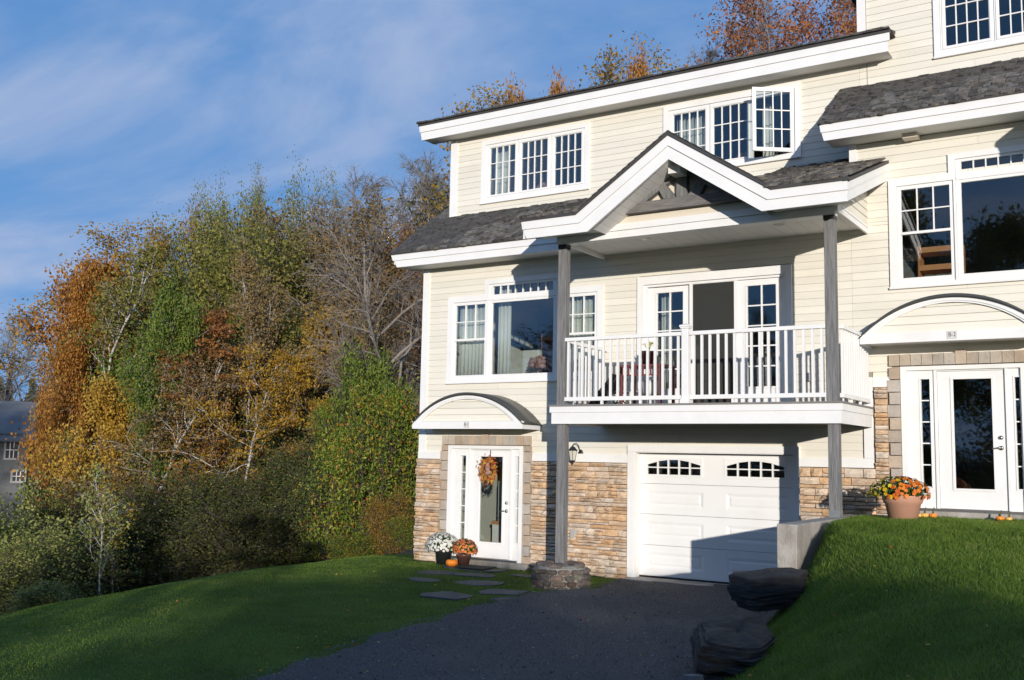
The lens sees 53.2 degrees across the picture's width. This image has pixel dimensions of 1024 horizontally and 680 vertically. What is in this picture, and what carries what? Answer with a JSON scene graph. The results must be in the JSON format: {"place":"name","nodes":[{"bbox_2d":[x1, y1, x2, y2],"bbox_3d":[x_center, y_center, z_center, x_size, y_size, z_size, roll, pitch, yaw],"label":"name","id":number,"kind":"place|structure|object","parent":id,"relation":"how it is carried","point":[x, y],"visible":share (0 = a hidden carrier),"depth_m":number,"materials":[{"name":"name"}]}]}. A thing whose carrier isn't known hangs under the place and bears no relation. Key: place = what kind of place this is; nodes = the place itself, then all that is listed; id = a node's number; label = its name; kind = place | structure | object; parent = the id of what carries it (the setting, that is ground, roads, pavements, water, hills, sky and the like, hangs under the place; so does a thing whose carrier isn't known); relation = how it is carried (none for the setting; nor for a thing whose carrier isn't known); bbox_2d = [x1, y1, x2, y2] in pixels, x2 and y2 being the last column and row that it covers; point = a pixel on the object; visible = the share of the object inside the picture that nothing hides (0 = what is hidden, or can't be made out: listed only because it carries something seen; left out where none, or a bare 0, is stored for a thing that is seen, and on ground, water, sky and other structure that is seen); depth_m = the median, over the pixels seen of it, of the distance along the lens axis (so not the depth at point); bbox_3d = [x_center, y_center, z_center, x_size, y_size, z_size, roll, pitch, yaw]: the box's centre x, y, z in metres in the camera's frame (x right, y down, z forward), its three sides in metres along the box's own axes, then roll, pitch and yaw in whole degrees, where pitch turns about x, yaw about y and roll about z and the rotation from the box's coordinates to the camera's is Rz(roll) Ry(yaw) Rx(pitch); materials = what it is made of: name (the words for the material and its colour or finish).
{"place":"outdoors","nodes":[
{"label":"outdoors","id":0,"kind":"place"},
{"bbox_2d":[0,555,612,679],"bbox_3d":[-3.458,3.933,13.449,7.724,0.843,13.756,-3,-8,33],"label":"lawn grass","id":1,"kind":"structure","parent":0,"point":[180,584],"depth_m":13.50,"materials":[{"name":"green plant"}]},
{"bbox_2d":[391,514,414,553],"bbox_3d":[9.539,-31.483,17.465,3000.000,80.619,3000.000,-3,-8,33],"label":"terrain","id":2,"kind":"structure","parent":0,"point":[410,552],"depth_m":23.50,"materials":[{"name":"green plant"}]},
{"bbox_2d":[0,401,51,528],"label":"house","id":3,"kind":"structure","parent":2,"relation":"on","point":[14,412],"depth_m":54.01,"materials":[{"name":"grey wood"}]},
{"bbox_2d":[0,307,56,444],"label":"bare tree","id":4,"kind":"object","parent":2,"relation":"on","point":[8,384],"visible":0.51,"depth_m":60.13,"materials":[{"name":"grey plant"}]},
{"bbox_2d":[0,537,65,614],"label":"light bush","id":5,"kind":"object","parent":2,"relation":"on","point":[5,575],"visible":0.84,"depth_m":20.67,"materials":[{"name":"green plant"}]},
{"bbox_2d":[0,500,83,605],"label":"light bush","id":6,"kind":"object","parent":2,"relation":"on","point":[13,531],"visible":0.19,"depth_m":23.77,"materials":[{"name":"green plant"}]},
{"bbox_2d":[1,465,84,610],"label":"light bush","id":7,"kind":"object","parent":2,"relation":"on","point":[31,491],"visible":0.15,"depth_m":26.95,"materials":[{"name":"green plant"}]},
{"bbox_2d":[0,577,92,613],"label":"light bush","id":8,"kind":"object","parent":2,"relation":"on","point":[45,593],"visible":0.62,"depth_m":19.52,"materials":[{"name":"green plant"}]},
{"bbox_2d":[0,509,97,614],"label":"light bush","id":9,"kind":"object","parent":2,"relation":"on","point":[48,553],"visible":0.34,"depth_m":22.12,"materials":[{"name":"green plant"}]},
{"bbox_2d":[28,327,100,530],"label":"maple tree","id":10,"kind":"object","parent":2,"relation":"on","point":[67,364],"visible":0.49,"depth_m":40.68,"materials":[{"name":"brown plant"}]},
{"bbox_2d":[24,262,121,529],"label":"maple tree","id":11,"kind":"object","parent":2,"relation":"on","point":[79,293],"visible":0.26,"depth_m":42.98,"materials":[{"name":"brown plant"}]},
{"bbox_2d":[16,233,133,560],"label":"maple tree","id":12,"kind":"object","parent":2,"relation":"on","point":[66,309],"visible":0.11,"depth_m":43.40,"materials":[{"name":"brown plant"}]},
{"bbox_2d":[0,505,150,600],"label":"light bush","id":13,"kind":"object","parent":2,"relation":"on","point":[86,558],"visible":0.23,"depth_m":24.39,"materials":[{"name":"green plant"}]},
{"bbox_2d":[6,249,148,483],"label":"maple tree","id":14,"kind":"object","parent":2,"relation":"on","point":[42,325],"visible":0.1,"depth_m":43.76,"materials":[{"name":"brown plant"}]},
{"bbox_2d":[8,472,163,598],"bbox_3d":[-11.369,6.077,27.362,4.386,4.997,3.869,0,-7,11],"label":"light bush","id":15,"kind":"object","parent":2,"relation":"on","point":[58,509],"visible":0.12,"depth_m":27.26,"materials":[{"name":"green plant"}]},
{"bbox_2d":[20,368,169,588],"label":"maple tree","id":16,"kind":"object","parent":2,"relation":"on","point":[101,400],"visible":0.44,"depth_m":33.35,"materials":[{"name":"yellow plant"}]},
{"bbox_2d":[0,218,192,447],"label":"oak tree","id":17,"kind":"object","parent":2,"relation":"on","point":[109,246],"visible":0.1,"depth_m":46.66,"materials":[{"name":"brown plant"}]},
{"bbox_2d":[70,456,134,594],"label":"sapling","id":18,"kind":"object","parent":2,"relation":"on","point":[89,504],"visible":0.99,"depth_m":23.04,"materials":[{"name":"green plant"}]},
{"bbox_2d":[74,476,145,592],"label":"sapling","id":19,"kind":"object","parent":2,"relation":"on","point":[123,513],"visible":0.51,"depth_m":24.83,"materials":[{"name":"green plant"}]},
{"bbox_2d":[54,453,203,592],"bbox_3d":[-11.682,6.496,30.346,5.002,6.234,4.193,-1,-7,16],"label":"undergrowth bush","id":20,"kind":"object","parent":2,"relation":"on","point":[81,492],"visible":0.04,"depth_m":29.90,"materials":[{"name":"green plant"}]},
{"bbox_2d":[87,195,176,476],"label":"oak tree","id":21,"kind":"object","parent":2,"relation":"on","point":[158,237],"visible":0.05,"depth_m":45.93,"materials":[{"name":"green plant"}]},
{"bbox_2d":[24,239,241,500],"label":"birch tree","id":22,"kind":"object","parent":2,"relation":"on","point":[141,265],"visible":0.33,"depth_m":40.93,"materials":[{"name":"green plant"}]},
{"bbox_2d":[15,248,255,510],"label":"olive tree","id":23,"kind":"object","parent":2,"relation":"on","point":[197,281],"visible":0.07,"depth_m":45.39,"materials":[{"name":"green plant"}]},
{"bbox_2d":[76,376,208,583],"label":"beech tree","id":24,"kind":"object","parent":2,"relation":"on","point":[122,438],"visible":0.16,"depth_m":33.32,"materials":[{"name":"orange plant"}]},
{"bbox_2d":[45,335,251,579],"bbox_3d":[-10.942,4.655,32.620,5.392,9.686,6.570,0,-7,11],"label":"birch tree","id":25,"kind":"object","parent":2,"relation":"on","point":[202,387],"visible":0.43,"depth_m":32.00,"materials":[{"name":"brown plant"}]},
{"bbox_2d":[88,270,209,583],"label":"green tree","id":26,"kind":"object","parent":2,"relation":"on","point":[141,394],"visible":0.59,"depth_m":32.19,"materials":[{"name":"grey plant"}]},
{"bbox_2d":[78,464,219,594],"bbox_3d":[-9.915,6.020,28.424,4.184,5.067,4.991,3,-7,-16],"label":"undergrowth bush","id":27,"kind":"object","parent":2,"relation":"on","point":[144,494],"visible":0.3,"depth_m":28.13,"materials":[{"name":"green plant"}]},
{"bbox_2d":[82,303,252,579],"bbox_3d":[-12.381,4.927,38.611,7.294,12.648,7.526,0,-7,13],"label":"maple tree","id":28,"kind":"object","parent":2,"relation":"on","point":[112,373],"visible":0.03,"depth_m":37.41,"materials":[{"name":"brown plant"}]},
{"bbox_2d":[119,186,258,427],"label":"olive tree","id":29,"kind":"object","parent":2,"relation":"on","point":[209,243],"visible":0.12,"depth_m":46.56,"materials":[{"name":"green plant"}]},
{"bbox_2d":[126,302,273,570],"bbox_3d":[-9.982,4.224,33.875,5.392,10.973,8.360,3,-7,-13],"label":"beech tree","id":30,"kind":"object","parent":2,"relation":"on","point":[216,326],"visible":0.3,"depth_m":32.58,"materials":[{"name":"brown plant"}]},
{"bbox_2d":[120,448,280,588],"bbox_3d":[-8.469,5.509,27.902,4.112,5.064,4.905,-5,-9,41],"label":"undergrowth bush","id":31,"kind":"object","parent":2,"relation":"on","point":[194,498],"visible":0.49,"depth_m":27.61,"materials":[{"name":"green plant"}]},
{"bbox_2d":[121,405,294,586],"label":"tree","id":32,"kind":"object","parent":2,"relation":"on","point":[221,456],"visible":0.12,"depth_m":32.35,"materials":[{"name":"green plant"}]},
{"bbox_2d":[187,169,258,291],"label":"aspen tree","id":33,"kind":"object","parent":2,"relation":"on","point":[225,217],"visible":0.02,"depth_m":50.47,"materials":[{"name":"green plant"}]},
{"bbox_2d":[141,449,311,580],"bbox_3d":[-7.171,5.208,27.329,4.819,4.568,4.039,0,-7,8],"label":"undergrowth bush","id":34,"kind":"object","parent":2,"relation":"on","point":[247,515],"visible":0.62,"depth_m":26.93,"materials":[{"name":"green plant"}]},
{"bbox_2d":[130,338,327,563],"bbox_3d":[-8.103,4.088,30.601,6.352,8.275,4.097,1,-7,-3],"label":"beech tree","id":35,"kind":"object","parent":2,"relation":"on","point":[280,386],"visible":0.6,"depth_m":30.48,"materials":[{"name":"orange plant"}]},
{"bbox_2d":[127,192,336,470],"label":"aspen tree","id":36,"kind":"object","parent":2,"relation":"on","point":[263,255],"visible":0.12,"depth_m":42.48,"materials":[{"name":"green plant"}]},
{"bbox_2d":[163,304,324,562],"bbox_3d":[-8.542,4.556,37.555,7.505,11.873,7.185,1,-7,5],"label":"maple tree","id":37,"kind":"object","parent":2,"relation":"on","point":[283,339],"visible":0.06,"depth_m":37.07,"materials":[{"name":"brown plant"}]},
{"bbox_2d":[207,164,292,313],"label":"aspen tree","id":38,"kind":"object","parent":2,"relation":"on","point":[255,201],"visible":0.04,"depth_m":50.97,"materials":[{"name":"green plant"}]},
{"bbox_2d":[195,244,323,554],"bbox_3d":[-8.402,3.160,35.474,4.575,13.220,5.574,-1,-7,20],"label":"birch tree","id":39,"kind":"object","parent":2,"relation":"on","point":[254,314],"visible":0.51,"depth_m":35.82,"materials":[{"name":"green plant"}]},
{"bbox_2d":[189,376,331,564],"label":"tree","id":40,"kind":"object","parent":2,"relation":"on","point":[276,440],"visible":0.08,"depth_m":32.45,"materials":[{"name":"brown plant"}]},
{"bbox_2d":[204,422,341,574],"bbox_3d":[-6.389,4.906,28.322,4.184,5.294,4.991,4,-7,-24],"label":"undergrowth bush","id":41,"kind":"object","parent":2,"relation":"on","point":[275,459],"visible":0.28,"depth_m":27.72,"materials":[{"name":"green plant"}]},
{"bbox_2d":[192,197,359,442],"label":"thinning tree","id":42,"kind":"object","parent":2,"relation":"on","point":[277,220],"visible":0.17,"depth_m":45.58,"materials":[{"name":"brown plant"}]},
{"bbox_2d":[237,144,341,315],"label":"aspen tree","id":43,"kind":"object","parent":2,"relation":"on","point":[293,201],"visible":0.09,"depth_m":49.56,"materials":[{"name":"green plant"}]},
{"bbox_2d":[202,295,393,434],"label":"thinning tree","id":44,"kind":"object","parent":2,"relation":"on","point":[324,307],"visible":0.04,"depth_m":39.63,"materials":[{"name":"brown plant"}]},
{"bbox_2d":[239,404,356,560],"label":"beech tree","id":45,"kind":"object","parent":2,"relation":"on","point":[291,447],"visible":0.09,"depth_m":29.87,"materials":[{"name":"orange plant"}]},
{"bbox_2d":[243,345,362,537],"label":"beech tree","id":46,"kind":"object","parent":2,"relation":"on","point":[307,380],"visible":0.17,"depth_m":32.07,"materials":[{"name":"brown plant"}]},
{"bbox_2d":[254,172,360,348],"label":"oak tree","id":47,"kind":"object","parent":2,"relation":"on","point":[323,233],"visible":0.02,"depth_m":48.35,"materials":[{"name":"green plant"}]},
{"bbox_2d":[240,450,388,563],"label":"undergrowth bush","id":48,"kind":"object","parent":2,"relation":"on","point":[301,506],"visible":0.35,"depth_m":26.69,"materials":[{"name":"green plant"}]},
{"bbox_2d":[222,303,420,553],"bbox_3d":[-6.593,4.160,36.218,6.949,10.958,6.736,5,-7,-28],"label":"maple tree","id":49,"kind":"object","parent":2,"relation":"on","point":[317,329],"visible":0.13,"depth_m":36.36,"materials":[{"name":"brown plant"}]},
{"bbox_2d":[230,300,421,499],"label":"thinning tree","id":50,"kind":"object","parent":2,"relation":"on","point":[385,336],"visible":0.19,"depth_m":36.26,"materials":[{"name":"brown plant"}]},
{"bbox_2d":[284,417,378,562],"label":"broadleaf bush","id":51,"kind":"object","parent":2,"relation":"on","point":[335,454],"visible":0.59,"depth_m":26.21,"materials":[{"name":"green plant"}]},
{"bbox_2d":[228,162,442,317],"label":"bare tree","id":52,"kind":"object","parent":2,"relation":"on","point":[354,203],"visible":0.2,"depth_m":48.70,"materials":[{"name":"grey plant"}]},
{"bbox_2d":[272,185,422,500],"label":"thinning tree","id":53,"kind":"object","parent":2,"relation":"on","point":[365,217],"visible":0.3,"depth_m":40.87,"materials":[{"name":"grey plant"}]},
{"bbox_2d":[297,336,411,556],"bbox_3d":[-4.197,3.283,28.406,3.110,7.027,3.276,7,-9,-43],"label":"broadleaf bush","id":54,"kind":"object","parent":2,"relation":"on","point":[380,380],"visible":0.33,"depth_m":28.83,"materials":[{"name":"green plant"}]},
{"bbox_2d":[289,183,423,518],"bbox_3d":[-3.261,1.116,31.325,7.212,12.123,10.144,4,-7,-26],"label":"gnarled tree","id":55,"kind":"object","parent":2,"relation":"on","point":[370,324],"visible":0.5,"depth_m":30.79,"materials":[{"name":"grey plant"}]},
{"bbox_2d":[302,371,419,558],"bbox_3d":[-3.728,3.247,25.597,2.941,5.113,3.097,-2,-7,25],"label":"broadleaf bush","id":56,"kind":"object","parent":2,"relation":"on","point":[395,404],"visible":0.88,"depth_m":25.58,"materials":[{"name":"green plant"}]},
{"bbox_2d":[320,526,412,559],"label":"broadleaf bush","id":57,"kind":"object","parent":2,"relation":"on","point":[360,541],"visible":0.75,"depth_m":24.42,"materials":[{"name":"green plant"}]},
{"bbox_2d":[310,220,422,554],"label":"maple tree","id":58,"kind":"object","parent":2,"relation":"on","point":[390,264],"visible":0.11,"depth_m":42.89,"materials":[{"name":"brown plant"}]},
{"bbox_2d":[355,485,414,554],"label":"orange bush","id":59,"kind":"object","parent":2,"relation":"on","point":[376,519],"visible":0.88,"depth_m":24.39,"materials":[{"name":"brown plant"}]},
{"bbox_2d":[356,422,418,549],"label":"broadleaf bush","id":60,"kind":"object","parent":2,"relation":"on","point":[411,475],"visible":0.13,"depth_m":26.65,"materials":[{"name":"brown plant"}]},
{"bbox_2d":[359,385,418,553],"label":"broadleaf bush","id":61,"kind":"object","parent":2,"relation":"on","point":[410,446],"visible":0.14,"depth_m":26.72,"materials":[{"name":"green plant"}]},
{"bbox_2d":[377,514,416,552],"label":"broadleaf bush","id":62,"kind":"object","parent":2,"relation":"on","point":[407,534],"visible":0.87,"depth_m":24.25,"materials":[{"name":"green plant"}]},
{"bbox_2d":[375,219,423,413],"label":"thinning tree","id":63,"kind":"object","parent":2,"relation":"on","point":[415,272],"visible":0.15,"depth_m":37.95,"materials":[{"name":"brown plant"}]},
{"bbox_2d":[377,150,446,384],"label":"bare tree","id":64,"kind":"object","parent":2,"relation":"on","point":[421,181],"visible":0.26,"depth_m":45.77,"materials":[{"name":"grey plant"}]},
{"bbox_2d":[389,169,449,381],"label":"thinning tree","id":65,"kind":"object","parent":2,"relation":"on","point":[430,200],"visible":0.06,"depth_m":45.78,"materials":[{"name":"brown plant"}]},
{"bbox_2d":[406,92,482,391],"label":"thinning tree","id":66,"kind":"object","parent":2,"relation":"on","point":[449,147],"visible":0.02,"depth_m":45.37,"materials":[{"name":"brown plant"}]},
{"bbox_2d":[415,80,544,216],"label":"oak tree","id":67,"kind":"object","parent":2,"relation":"on","point":[494,102],"visible":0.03,"depth_m":45.65,"materials":[{"name":"orange plant"}]},
{"bbox_2d":[574,34,630,88],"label":"thinning tree","id":68,"kind":"object","parent":2,"relation":"on","point":[608,73],"visible":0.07,"depth_m":44.78,"materials":[{"name":"grey plant"}]},
{"bbox_2d":[389,26,915,585],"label":"townhouse","id":69,"kind":"structure","parent":2,"relation":"on","point":[751,436],"depth_m":17.88,"materials":[{"name":"wood"}]},
{"bbox_2d":[459,304,484,375],"bbox_3d":[-0.721,0.044,20.418,0.782,1.530,0.067,-3,-8,33],"label":"curtain","id":70,"kind":"object","parent":69,"relation":"hanging from","point":[471,357],"visible":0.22,"depth_m":20.47,"materials":[{"name":"fabric"}]},
{"bbox_2d":[469,450,509,559],"bbox_3d":[-0.432,3.131,19.530,0.920,2.035,0.118,-3,-8,33],"label":"door","id":71,"kind":"structure","parent":69,"relation":"in","point":[495,550],"depth_m":19.53,"materials":[{"name":"white paint"}]},
{"bbox_2d":[495,148,508,193],"bbox_3d":[-0.212,-3.500,21.563,0.342,1.090,0.056,-3,-8,33],"label":"curtain","id":72,"kind":"object","parent":69,"relation":"hanging from","point":[505,172],"visible":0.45,"depth_m":21.56,"materials":[{"name":"fabric"}]},
{"bbox_2d":[497,286,511,373],"bbox_3d":[-0.149,-0.143,20.101,0.282,1.850,0.060,-3,-8,33],"label":"curtain","id":73,"kind":"object","parent":69,"relation":"hanging from","point":[504,341],"visible":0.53,"depth_m":20.09,"materials":[{"name":"fabric"}]},
{"bbox_2d":[445,273,603,383],"bbox_3d":[0.191,-0.207,19.570,3.530,2.030,0.092,-3,-8,33],"label":"window","id":74,"kind":"structure","parent":69,"relation":"in","point":[488,298],"depth_m":19.76,"materials":[{"name":"white plastic"}]},
{"bbox_2d":[569,296,594,371],"bbox_3d":[1.345,-0.069,19.087,0.762,1.530,0.062,-3,-8,33],"label":"curtain","id":75,"kind":"object","parent":69,"relation":"hanging from","point":[589,322],"visible":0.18,"depth_m":19.12,"materials":[{"name":"fabric"}]},
{"bbox_2d":[620,364,675,403],"bbox_3d":[2.270,0.771,17.058,0.770,0.687,0.552,-3,-8,33],"label":"patio table","id":76,"kind":"object","parent":69,"relation":"on","point":[636,366],"visible":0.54,"depth_m":17.00,"materials":[{"name":"red wicker"}]},
{"bbox_2d":[662,293,668,388],"bbox_3d":[2.746,0.128,18.251,0.162,2.000,0.047,-3,-8,33],"label":"curtain","id":77,"kind":"object","parent":69,"relation":"hanging from","point":[665,307],"visible":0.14,"depth_m":18.28,"materials":[{"name":"fabric"}]},
{"bbox_2d":[677,113,704,149],"bbox_3d":[3.437,-3.701,19.202,0.724,1.090,0.058,-3,-8,34],"label":"curtain","id":78,"kind":"object","parent":69,"relation":"hanging from","point":[693,125],"visible":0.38,"depth_m":19.25,"materials":[{"name":"fabric"}]},
{"bbox_2d":[627,445,800,583],"bbox_3d":[3.368,2.928,17.202,3.049,2.283,0.264,-3,-8,33],"label":"garage door","id":79,"kind":"structure","parent":69,"relation":"in","point":[728,500],"depth_m":17.33,"materials":[{"name":"paint"}]},
{"bbox_2d":[637,264,793,403],"bbox_3d":[3.438,-0.001,17.488,2.793,2.360,0.170,-3,-8,33],"label":"balcony door","id":80,"kind":"structure","parent":69,"relation":"in","point":[712,300],"depth_m":17.41,"materials":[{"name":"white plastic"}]},
{"bbox_2d":[685,0,822,66],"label":"red tree","id":81,"kind":"object","parent":2,"relation":"on","point":[788,28],"visible":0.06,"depth_m":42.98,"materials":[{"name":"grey plant"}]},
{"bbox_2d":[718,0,791,59],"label":"bare tree","id":82,"kind":"object","parent":2,"relation":"on","point":[760,26],"visible":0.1,"depth_m":48.70,"materials":[{"name":"brown plant"}]},
{"bbox_2d":[751,0,856,49],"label":"red tree","id":83,"kind":"object","parent":2,"relation":"on","point":[837,25],"visible":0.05,"depth_m":45.38,"materials":[{"name":"grey plant"}]},
{"bbox_2d":[817,0,1023,519],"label":"townhouse","id":84,"kind":"structure","parent":2,"relation":"on","point":[946,350],"depth_m":15.81,"materials":[{"name":"wood"}]},
{"bbox_2d":[917,244,965,276],"bbox_3d":[7.130,-0.799,16.942,0.680,1.550,0.400,-3,-8,33],"label":"shelf unit","id":85,"kind":"object","parent":84,"relation":"on","point":[922,253],"visible":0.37,"depth_m":16.95,"materials":[{"name":"brown wood"}]},
{"bbox_2d":[888,144,1023,289],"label":"window","id":86,"kind":"structure","parent":84,"relation":"in","point":[954,177],"depth_m":15.54,"materials":[{"name":"white plastic"}]},
{"bbox_2d":[937,370,1008,510],"bbox_3d":[6.770,1.467,15.047,0.920,2.035,0.118,-3,-8,33],"label":"door","id":87,"kind":"structure","parent":84,"relation":"in","point":[997,499],"depth_m":15.04,"materials":[{"name":"white paint"}]},
{"bbox_2d":[0,0,854,400],"label":"sky","id":88,"kind":"structure","parent":0,"point":[107,107],"materials":[{"name":"blue"}]},
{"bbox_2d":[237,578,777,679],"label":"driveway","id":89,"kind":"structure","parent":0,"point":[532,668],"depth_m":11.65,"materials":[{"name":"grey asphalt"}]},
{"bbox_2d":[0,513,1023,679],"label":"lawn","id":90,"kind":"structure","parent":0,"point":[125,672],"depth_m":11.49,"materials":[{"name":"green plant"}]},
{"bbox_2d":[425,532,458,563],"bbox_3d":[-1.329,3.954,19.511,0.698,0.611,0.637,-3,-8,33],"label":"potted chrysanthemum","id":91,"kind":"object","parent":90,"relation":"on","point":[441,545],"visible":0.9,"depth_m":19.34,"materials":[{"name":"white plant"}]},
{"bbox_2d":[452,538,477,565],"bbox_3d":[-0.887,3.968,19.154,0.508,0.520,0.487,-3,-8,33],"label":"potted chrysanthemum","id":92,"kind":"object","parent":90,"relation":"on","point":[465,547],"visible":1,"depth_m":19.05,"materials":[{"name":"orange plant"}]},
{"bbox_2d":[409,565,531,600],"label":"flagstone path","id":93,"kind":"structure","parent":90,"relation":"on","point":[448,595],"depth_m":16.75,"materials":[{"name":"grey stone"}]},
{"bbox_2d":[531,560,591,589],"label":"stone pier","id":94,"kind":"structure","parent":90,"relation":"on","point":[553,575],"depth_m":16.32,"materials":[{"name":"grey stone"}]},
{"bbox_2d":[690,614,776,679],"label":"boulder","id":95,"kind":"object","parent":90,"relation":"on","point":[729,645],"visible":0.8,"depth_m":9.85,"materials":[{"name":"stone"}]},
{"bbox_2d":[727,567,808,611],"bbox_3d":[3.060,2.940,12.104,1.035,0.441,0.765,-5,-3,17],"label":"boulder","id":96,"kind":"object","parent":90,"relation":"on","point":[768,589],"visible":0.82,"depth_m":11.85,"materials":[{"name":"stone"}]},
{"bbox_2d":[777,514,887,611],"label":"retaining wall","id":97,"kind":"structure","parent":90,"relation":"on","point":[798,542],"depth_m":12.62,"materials":[{"name":"concrete"}]},
{"bbox_2d":[867,476,932,518],"bbox_3d":[5.316,2.183,14.007,0.874,0.650,0.658,-3,-8,33],"label":"flower planter","id":98,"kind":"object","parent":90,"relation":"on","point":[904,500],"visible":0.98,"depth_m":13.83,"materials":[{"name":"ceramic"}]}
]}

